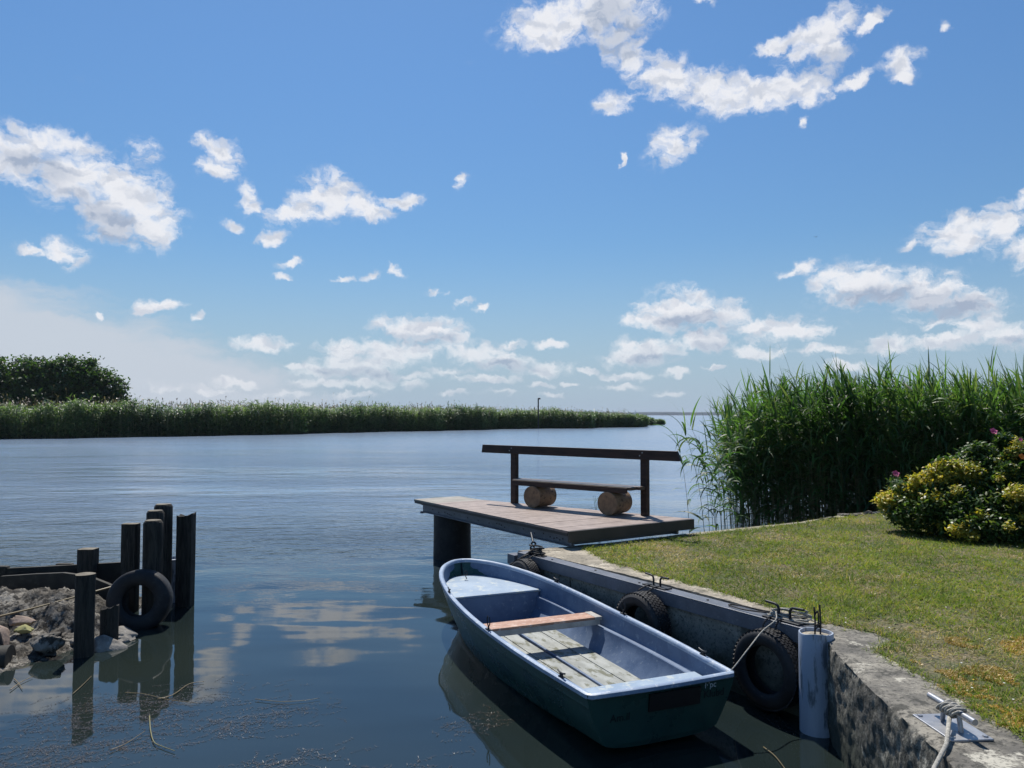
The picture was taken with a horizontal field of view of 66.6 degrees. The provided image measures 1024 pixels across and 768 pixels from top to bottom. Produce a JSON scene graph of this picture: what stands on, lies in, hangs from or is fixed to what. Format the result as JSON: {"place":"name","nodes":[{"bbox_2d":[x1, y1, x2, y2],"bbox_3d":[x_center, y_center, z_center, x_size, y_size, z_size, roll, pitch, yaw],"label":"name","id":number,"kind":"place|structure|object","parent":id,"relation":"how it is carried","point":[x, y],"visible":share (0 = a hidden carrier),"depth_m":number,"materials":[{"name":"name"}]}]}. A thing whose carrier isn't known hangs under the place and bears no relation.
{"place":"outdoors","nodes":[
{"label":"outdoors","id":0,"kind":"place"},
{"bbox_2d":[0,586,141,672],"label":"bank ground","id":1,"kind":"structure","parent":0,"point":[53,616],"depth_m":8.12,"materials":[{"name":"grey stone"}]},
{"bbox_2d":[0,625,9,644],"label":"rock","id":2,"kind":"object","parent":1,"relation":"on","point":[5,632],"visible":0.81,"depth_m":7.52,"materials":[{"name":"stone"}]},
{"bbox_2d":[0,565,9,575],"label":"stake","id":3,"kind":"object","parent":1,"relation":"on","point":[4,569],"visible":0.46,"depth_m":9.18,"materials":[{"name":"brown wood"}]},
{"bbox_2d":[0,645,15,667],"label":"drain pipe","id":4,"kind":"object","parent":1,"relation":"on","point":[7,652],"visible":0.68,"depth_m":7.12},
{"bbox_2d":[1,661,24,668],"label":"rock","id":5,"kind":"object","parent":1,"relation":"on","point":[21,663],"visible":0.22,"depth_m":7.19,"materials":[{"name":"grey stone"}]},
{"bbox_2d":[9,615,35,625],"bbox_3d":[-4.958,2.395,7.897,0.287,0.107,0.158,0,-2,0],"label":"rock","id":6,"kind":"object","parent":1,"relation":"on","point":[17,620],"visible":0.94,"depth_m":7.85,"materials":[{"name":"stone"}]},
{"bbox_2d":[13,624,33,633],"bbox_3d":[-4.861,2.445,7.776,0.166,0.095,0.122,0,-2,0],"label":"rock","id":7,"kind":"object","parent":1,"relation":"on","point":[23,629],"visible":1,"depth_m":7.74,"materials":[{"name":"yellow stone"}]},
{"bbox_2d":[29,632,66,653],"bbox_3d":[-4.446,2.472,7.469,0.316,0.180,0.245,1,-2,-19],"label":"rock","id":8,"kind":"object","parent":1,"relation":"on","point":[52,642],"visible":1,"depth_m":7.39,"materials":[{"name":"grey stone"}]},
{"bbox_2d":[0,586,110,616],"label":"reed stalk","id":9,"kind":"object","parent":1,"relation":"on","point":[46,604],"visible":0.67,"depth_m":8.13,"materials":[{"name":"beige plant"}]},
{"bbox_2d":[0,562,120,583],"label":"retaining board","id":10,"kind":"object","parent":1,"relation":"on","point":[109,572],"visible":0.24,"depth_m":9.32,"materials":[{"name":"brown wood"}]},
{"bbox_2d":[0,572,128,608],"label":"curved board","id":11,"kind":"object","parent":1,"relation":"on","point":[55,581],"visible":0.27,"depth_m":8.96,"materials":[{"name":"brown wood"}]},
{"bbox_2d":[55,563,73,564],"bbox_3d":[-5.380,2.514,9.368,0.200,0.720,0.080,0,-2,0],"label":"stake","id":12,"kind":"object","parent":1,"relation":"on","point":[64,563],"visible":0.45,"depth_m":9.36,"materials":[{"name":"brown wood"}]},
{"bbox_2d":[94,635,127,652],"bbox_3d":[-4.074,2.624,7.738,0.404,0.291,0.516,2,-3,-43],"label":"rock","id":13,"kind":"object","parent":1,"relation":"on","point":[103,643],"visible":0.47,"depth_m":7.65,"materials":[{"name":"grey stone"}]},
{"bbox_2d":[96,626,137,642],"bbox_3d":[-4.064,2.614,8.019,0.407,0.242,0.374,0,-2,0],"label":"rock","id":14,"kind":"object","parent":1,"relation":"on","point":[126,634],"visible":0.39,"depth_m":7.97,"materials":[{"name":"grey stone"}]},
{"bbox_2d":[3,415,622,437],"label":"reed island","id":15,"kind":"structure","parent":0,"point":[123,435],"depth_m":84.92,"materials":[{"name":"green plant"}]},
{"bbox_2d":[0,354,49,413],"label":"broadleaf tree","id":16,"kind":"object","parent":15,"relation":"on","point":[6,376],"visible":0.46,"depth_m":120.16,"materials":[{"name":"green plant"}]},
{"bbox_2d":[6,352,108,410],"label":"broadleaf tree","id":17,"kind":"object","parent":15,"relation":"on","point":[59,370],"visible":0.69,"depth_m":119.09,"materials":[{"name":"green plant"}]},
{"bbox_2d":[54,358,136,406],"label":"broadleaf tree","id":18,"kind":"object","parent":15,"relation":"on","point":[108,391],"visible":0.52,"depth_m":119.43,"materials":[{"name":"green plant"}]},
{"bbox_2d":[0,384,665,438],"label":"reed bed","id":19,"kind":"object","parent":15,"relation":"on","point":[303,419],"visible":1,"depth_m":91.53,"materials":[{"name":"green plant"}]},
{"bbox_2d":[0,415,852,767],"bbox_3d":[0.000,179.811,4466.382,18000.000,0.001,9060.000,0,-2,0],"label":"water","id":20,"kind":"structure","parent":0,"point":[318,565],"depth_m":9.38,"materials":[{"name":"blue liquid"}]},
{"bbox_2d":[73,572,95,658],"bbox_3d":[-4.096,2.609,7.459,0.179,1.579,0.180,0,-2,0],"label":"mooring post","id":21,"kind":"object","parent":20,"relation":"in","point":[84,614],"visible":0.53,"depth_m":7.41,"materials":[{"name":"brown wood"}]},
{"bbox_2d":[77,547,98,577],"bbox_3d":[-5.079,2.520,9.327,0.192,1.104,0.163,0,-2,0],"label":"mooring post","id":22,"kind":"object","parent":20,"relation":"in","point":[87,559],"visible":0.27,"depth_m":9.27,"materials":[{"name":"brown wood"}]},
{"bbox_2d":[99,604,118,639],"bbox_3d":[-4.056,2.820,7.842,0.172,1.188,0.174,0,-2,0],"label":"mooring post","id":23,"kind":"object","parent":20,"relation":"in","point":[109,622],"visible":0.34,"depth_m":7.80,"materials":[{"name":"brown wood"}]},
{"bbox_2d":[120,523,140,611],"bbox_3d":[-4.500,2.554,9.175,0.186,1.824,0.122,0,-2,0],"label":"mooring post","id":24,"kind":"object","parent":20,"relation":"in","point":[130,546],"visible":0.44,"depth_m":9.14,"materials":[{"name":"brown wood"}]},
{"bbox_2d":[141,519,162,614],"bbox_3d":[-4.050,2.491,8.767,0.209,1.919,0.210,0,-2,0],"label":"mooring post","id":25,"kind":"object","parent":20,"relation":"in","point":[152,551],"visible":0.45,"depth_m":8.70,"materials":[{"name":"brown wood"}]},
{"bbox_2d":[106,569,172,628],"bbox_3d":[-4.060,2.360,8.513,0.658,0.658,0.200,0,-8,-7],"label":"tyre","id":26,"kind":"object","parent":25,"relation":"attached to","point":[157,584],"visible":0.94,"depth_m":8.44,"materials":[{"name":"rubber"}]},
{"bbox_2d":[146,510,164,574],"bbox_3d":[-4.159,2.464,9.044,0.198,1.994,0.199,0,-2,0],"label":"mooring post","id":27,"kind":"object","parent":20,"relation":"in","point":[155,514],"visible":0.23,"depth_m":9.06,"materials":[{"name":"brown wood"}]},
{"bbox_2d":[125,692,196,702],"bbox_3d":[-2.837,2.541,6.318,0.750,0.006,0.036,-1,-2,21],"label":"floating stalk","id":28,"kind":"object","parent":20,"relation":"on","point":[159,697],"visible":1,"depth_m":6.32,"materials":[{"name":"beige plant"}]},
{"bbox_2d":[149,715,174,750],"bbox_3d":[-2.560,2.512,5.601,0.087,0.010,0.773,2,-3,-37],"label":"floating stalk","id":29,"kind":"object","parent":20,"relation":"on","point":[152,737],"visible":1,"depth_m":5.54,"materials":[{"name":"beige plant"}]},
{"bbox_2d":[154,503,172,584],"bbox_3d":[-4.200,2.456,9.344,0.212,2.034,0.212,0,-2,0],"label":"mooring post","id":30,"kind":"object","parent":20,"relation":"in","point":[167,508],"visible":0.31,"depth_m":9.33,"materials":[{"name":"brown wood"}]},
{"bbox_2d":[171,556,175,602],"bbox_3d":[-4.220,2.721,9.649,0.248,1.128,0.248,0,-2,0],"label":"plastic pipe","id":31,"kind":"object","parent":20,"relation":"in","point":[173,572],"visible":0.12,"depth_m":9.57,"materials":[{"name":"grey plastic"}]},
{"bbox_2d":[157,681,203,699],"bbox_3d":[-2.766,2.548,6.501,0.077,0.008,0.465,-1,-2,22],"label":"floating stalk","id":32,"kind":"object","parent":20,"relation":"on","point":[177,691],"visible":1,"depth_m":6.43,"materials":[{"name":"beige plant"}]},
{"bbox_2d":[175,512,195,606],"bbox_3d":[-3.954,2.517,9.427,0.193,1.920,0.153,0,-2,0],"label":"mooring post","id":33,"kind":"object","parent":20,"relation":"in","point":[185,561],"visible":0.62,"depth_m":9.38,"materials":[{"name":"brown wood"}]},
{"bbox_2d":[0,673,535,767],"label":"floating weed","id":34,"kind":"object","parent":20,"relation":"on","point":[126,747],"visible":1,"depth_m":5.74,"materials":[{"name":"plant"}]},
{"bbox_2d":[256,698,317,701],"bbox_3d":[-1.812,2.539,6.266,0.520,0.006,0.070,0,-2,-2],"label":"floating stalk","id":35,"kind":"object","parent":20,"relation":"on","point":[283,701],"visible":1,"depth_m":6.25,"materials":[{"name":"brown plant"}]},
{"bbox_2d":[538,398,539,428],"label":"navigation pole","id":36,"kind":"object","parent":20,"relation":"in","point":[538,413],"visible":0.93,"depth_m":131.31,"materials":[{"name":"metal"}]},
{"bbox_2d":[414,496,693,560],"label":"wooden deck","id":37,"kind":"structure","parent":20,"relation":"in","point":[455,517],"depth_m":10.89,"materials":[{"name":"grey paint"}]},
{"bbox_2d":[524,486,556,507],"bbox_3d":[0.428,1.703,11.885,0.336,0.337,0.405,-2,-3,40],"label":"log","id":38,"kind":"object","parent":37,"relation":"on","point":[535,497],"visible":0.84,"depth_m":11.75,"materials":[{"name":"brown wood"}]},
{"bbox_2d":[482,444,681,515],"bbox_3d":[0.841,1.404,11.572,3.607,0.920,0.402,-2,-3,40],"label":"bench","id":39,"kind":"object","parent":37,"relation":"on","point":[644,457],"visible":1,"depth_m":11.31,"materials":[{"name":"brown wood"}]},
{"bbox_2d":[597,491,631,514],"bbox_3d":[1.454,1.668,11.020,0.336,0.337,0.405,-2,-3,40],"label":"log","id":40,"kind":"object","parent":37,"relation":"on","point":[609,503],"visible":0.84,"depth_m":10.88,"materials":[{"name":"brown wood"}]},
{"bbox_2d":[439,558,734,747],"bbox_3d":[0.226,2.345,7.272,1.367,0.712,4.262,1,-2,-23],"label":"rowing boat","id":41,"kind":"object","parent":20,"relation":"on","point":[602,674],"visible":1,"depth_m":6.58,"materials":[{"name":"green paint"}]},
{"bbox_2d":[726,611,776,671],"bbox_3d":[1.835,1.934,5.867,0.771,0.304,0.070,2,-3,-45],"label":"mooring line","id":42,"kind":"object","parent":41,"relation":"attached to","point":[754,641],"visible":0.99,"depth_m":5.80,"materials":[{"name":"fabric"}]},
{"bbox_2d":[517,549,819,715],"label":"quay wall","id":43,"kind":"structure","parent":20,"relation":"in","point":[715,625],"depth_m":6.97,"materials":[{"name":"concrete"}]},
{"bbox_2d":[511,558,540,574],"bbox_3d":[0.146,2.244,8.870,0.160,0.505,0.505,1,-3,-33],"label":"tyre","id":44,"kind":"object","parent":43,"relation":"hanging from","point":[530,565],"visible":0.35,"depth_m":8.78,"materials":[{"name":"rubber"}]},
{"bbox_2d":[530,532,535,544],"bbox_3d":[0.252,1.853,9.303,0.070,0.137,0.272,0,-2,0],"label":"ring strut","id":45,"kind":"object","parent":43,"relation":"on","point":[532,539],"visible":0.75,"depth_m":9.26,"materials":[{"name":"metal"}]},
{"bbox_2d":[529,544,546,556],"bbox_3d":[0.283,1.917,8.985,0.095,0.106,0.296,1,-3,-33],"label":"mooring cleat","id":46,"kind":"object","parent":43,"relation":"on","point":[539,548],"visible":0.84,"depth_m":8.89,"materials":[{"name":"metal"}]},
{"bbox_2d":[528,545,545,554],"bbox_3d":[0.292,1.906,8.982,0.128,0.102,0.226,2,-3,-39],"label":"rope wrap","id":47,"kind":"object","parent":46,"relation":"attached to","point":[536,551],"visible":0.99,"depth_m":8.95,"materials":[{"name":"grey fabric"}]},
{"bbox_2d":[509,550,531,564],"bbox_3d":[-0.044,2.147,9.098,0.621,0.467,0.047,-1,-3,26],"label":"bow line","id":48,"kind":"object","parent":47,"relation":"attached to","point":[530,551],"visible":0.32,"depth_m":8.99,"materials":[{"name":"fabric"}]},
{"bbox_2d":[642,572,671,589],"bbox_3d":[1.361,1.849,7.325,0.100,0.112,0.311,1,-3,-33],"label":"mooring cleat","id":49,"kind":"object","parent":43,"relation":"on","point":[661,587],"visible":1,"depth_m":7.28,"materials":[{"name":"metal"}]},
{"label":"chain","id":50,"kind":"object","parent":49,"relation":"hanging from","visible":0},
{"bbox_2d":[616,591,671,636],"bbox_3d":[1.206,2.228,7.209,0.190,0.605,0.605,1,-3,-33],"label":"tyre","id":51,"kind":"object","parent":50,"relation":"hanging from","point":[651,605],"visible":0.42,"depth_m":7.07,"materials":[{"name":"rubber"}]},
{"bbox_2d":[728,604,780,612],"bbox_3d":[1.975,1.838,6.393,0.116,0.053,0.511,1,-3,-33],"label":"rope loop","id":52,"kind":"object","parent":43,"relation":"on","point":[762,611],"visible":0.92,"depth_m":6.42,"materials":[{"name":"grey fabric"}]},
{"bbox_2d":[762,616,773,626],"bbox_3d":[2.019,1.873,6.156,0.119,0.077,0.021,1,-3,-27],"label":"chain","id":53,"kind":"object","parent":43,"relation":"hanging from","point":[769,617],"visible":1,"depth_m":6.14,"materials":[{"name":"metal"}]},
{"bbox_2d":[733,627,798,711],"bbox_3d":[1.996,2.213,6.065,0.170,0.605,0.605,1,-3,-33],"label":"tyre","id":54,"kind":"object","parent":53,"relation":"hanging from","point":[781,645],"visible":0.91,"depth_m":6.00,"materials":[{"name":"rubber"}]},
{"bbox_2d":[774,618,783,629],"bbox_3d":[2.076,1.870,6.067,0.120,0.077,0.021,2,-3,-39],"label":"chain","id":55,"kind":"object","parent":43,"relation":"hanging from","point":[778,621],"visible":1,"depth_m":6.05,"materials":[{"name":"metal"}]},
{"bbox_2d":[762,600,806,625],"bbox_3d":[2.140,1.793,6.127,0.115,0.128,0.358,1,-3,-33],"label":"mooring cleat","id":56,"kind":"object","parent":43,"relation":"on","point":[789,614],"visible":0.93,"depth_m":6.07,"materials":[{"name":"metal"}]},
{"bbox_2d":[767,607,816,623],"bbox_3d":[2.195,1.804,6.119,0.123,0.101,0.401,2,-3,-38],"label":"rope coil","id":57,"kind":"object","parent":56,"relation":"on","point":[804,616],"visible":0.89,"depth_m":6.09,"materials":[{"name":"grey fabric"}]},
{"bbox_2d":[507,511,883,564],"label":"back quay wall","id":58,"kind":"structure","parent":20,"relation":"in","point":[511,557],"depth_m":9.74,"materials":[{"name":"concrete"}]},
{"bbox_2d":[655,343,1023,532],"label":"reed bed","id":59,"kind":"object","parent":20,"relation":"in","point":[833,451],"visible":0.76,"depth_m":14.37,"materials":[{"name":"green plant"}]},
{"bbox_2d":[821,622,1023,767],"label":"concrete quay","id":60,"kind":"structure","parent":20,"relation":"in","point":[875,704],"depth_m":4.57,"materials":[{"name":"grey concrete"}]},
{"bbox_2d":[798,604,833,737],"bbox_3d":[2.223,2.671,5.671,0.244,2.113,0.244,0,-2,0],"label":"mooring pipe","id":61,"kind":"object","parent":60,"relation":"attached to","point":[813,654],"visible":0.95,"depth_m":5.59,"materials":[{"name":"white plastic"}]},
{"bbox_2d":[913,692,993,741],"bbox_3d":[2.278,1.724,4.043,0.220,0.119,0.380,0,-2,-4],"label":"mooring cleat","id":62,"kind":"object","parent":60,"relation":"on","point":[962,730],"visible":0.76,"depth_m":3.98,"materials":[{"name":"metal"}]},
{"bbox_2d":[936,699,966,718],"bbox_3d":[2.277,1.686,4.048,0.079,0.083,0.211,0,-2,-4],"label":"rope wrap","id":63,"kind":"object","parent":62,"relation":"on","point":[948,707],"visible":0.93,"depth_m":4.02,"materials":[{"name":"white fabric"}]},
{"bbox_2d":[931,716,951,767],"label":"mooring line","id":64,"kind":"object","parent":63,"relation":"attached to","point":[944,746],"visible":1,"depth_m":3.77,"materials":[{"name":"fabric"}]},
{"bbox_2d":[0,0,1023,414],"label":"sky","id":65,"kind":"structure","parent":0,"point":[587,205],"materials":[{"name":"blue"}]},
{"bbox_2d":[334,410,737,414],"bbox_3d":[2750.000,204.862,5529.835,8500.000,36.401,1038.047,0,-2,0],"label":"shore","id":66,"kind":"structure","parent":0,"point":[675,413],"depth_m":5269.48,"materials":[{"name":"green plant"}]},
{"bbox_2d":[579,512,1023,741],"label":"ground","id":67,"kind":"structure","parent":0,"point":[930,668],"depth_m":7.45,"materials":[{"name":"green plant"}]},
{"bbox_2d":[837,513,857,515],"bbox_3d":[5.374,2.140,12.500,0.299,0.129,0.227,-2,-3,37],"label":"rock","id":68,"kind":"object","parent":67,"relation":"on","point":[842,514],"visible":0.32,"depth_m":12.47,"materials":[{"name":"grey stone"}]},
{"bbox_2d":[886,470,903,487],"bbox_3d":[5.467,1.643,11.099,0.276,0.836,0.239,0,-2,0],"label":"pink rose","id":69,"kind":"object","parent":67,"relation":"on","point":[896,474],"visible":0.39,"depth_m":11.09,"materials":[{"name":"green plant"}]},
{"bbox_2d":[871,455,1023,544],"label":"variegated shrub","id":70,"kind":"object","parent":67,"relation":"on","point":[948,497],"visible":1,"depth_m":10.24,"materials":[{"name":"green plant"}]},
{"bbox_2d":[943,426,1023,501],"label":"rose bush","id":71,"kind":"object","parent":67,"relation":"on","point":[1007,448],"visible":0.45,"depth_m":10.66,"materials":[{"name":"green plant"}]}
]}

